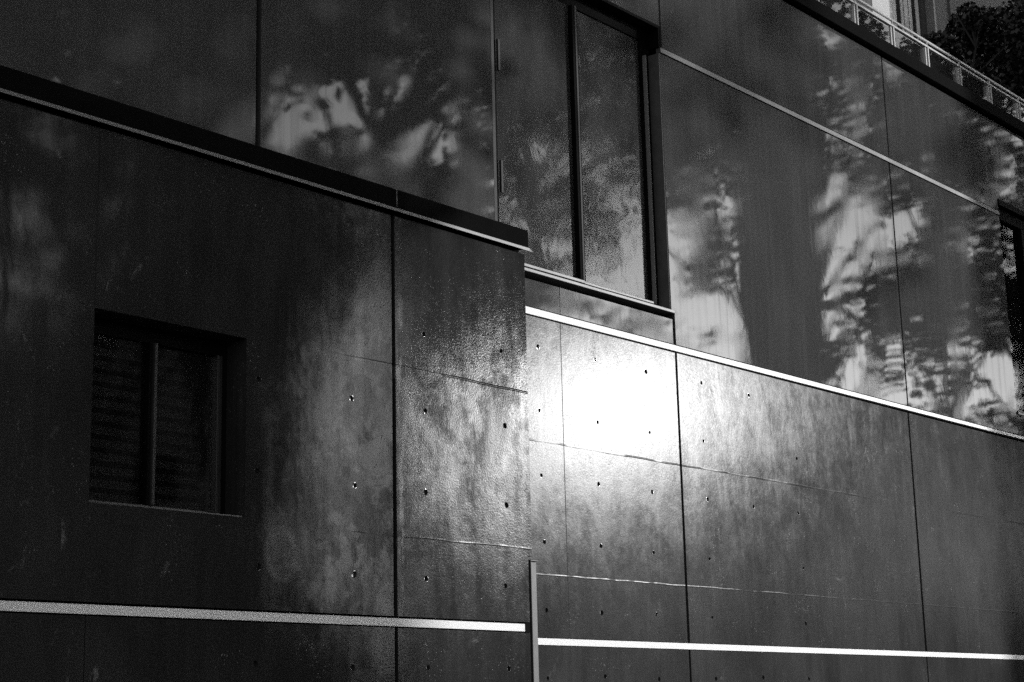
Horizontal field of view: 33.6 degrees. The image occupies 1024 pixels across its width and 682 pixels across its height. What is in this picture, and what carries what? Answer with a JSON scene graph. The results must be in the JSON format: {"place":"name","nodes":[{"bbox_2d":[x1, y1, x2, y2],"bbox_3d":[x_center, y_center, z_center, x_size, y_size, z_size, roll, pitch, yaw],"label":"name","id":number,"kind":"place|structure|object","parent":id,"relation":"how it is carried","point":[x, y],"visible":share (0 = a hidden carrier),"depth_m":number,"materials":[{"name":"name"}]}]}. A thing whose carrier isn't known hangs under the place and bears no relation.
{"place":"outdoors","nodes":[
{"label":"outdoors","id":0,"kind":"place"},
{"bbox_2d":[0,0,1023,681],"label":"concrete building","id":1,"kind":"structure","parent":0,"point":[510,340],"depth_m":15.65,"materials":[{"name":"concrete"}]},
{"bbox_2d":[89,317,242,516],"bbox_3d":[-2.454,0.542,11.106,0.738,1.290,1.304,-12,-16,39],"label":"window","id":2,"kind":"structure","parent":1,"relation":"in","point":[156,393],"depth_m":11.24,"materials":[{"name":"glass"}]},
{"bbox_2d":[490,0,674,315],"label":"window","id":3,"kind":"structure","parent":1,"relation":"in","point":[573,160],"depth_m":17.49,"materials":[{"name":"glass"}]},
{"bbox_2d":[817,0,1023,121],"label":"roof railing","id":4,"kind":"object","parent":1,"relation":"on","point":[856,15],"visible":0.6,"depth_m":24.35,"materials":[{"name":"metal"}]},
{"bbox_2d":[918,30,971,74],"bbox_3d":[7.806,-3.898,30.247,1.174,3.559,1.119,-9,-15,29],"label":"terrace tree","id":5,"kind":"object","parent":1,"relation":"on","point":[945,42],"visible":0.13,"depth_m":30.40,"materials":[{"name":"black plant"}]},
{"bbox_2d":[944,1,1015,101],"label":"terrace tree","id":6,"kind":"object","parent":1,"relation":"on","point":[979,31],"visible":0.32,"depth_m":31.94,"materials":[{"name":"black plant"}]},
{"bbox_2d":[985,0,1023,108],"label":"terrace tree","id":7,"kind":"object","parent":1,"relation":"on","point":[1011,68],"visible":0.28,"depth_m":33.75,"materials":[{"name":"black plant"}]},
{"bbox_2d":[997,199,1023,415],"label":"window","id":8,"kind":"structure","parent":1,"relation":"in","point":[1011,219],"depth_m":25.50,"materials":[{"name":"glass"}]},
{"bbox_2d":[845,0,1015,45],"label":"pale tower","id":9,"kind":"structure","parent":0,"point":[921,18],"depth_m":42.54,"materials":[{"name":"grey metal"}]},
{"bbox_2d":[888,0,936,43],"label":"window","id":10,"kind":"structure","parent":9,"relation":"in","point":[929,4],"depth_m":42.17,"materials":[{"name":"grey glass"}]}
]}

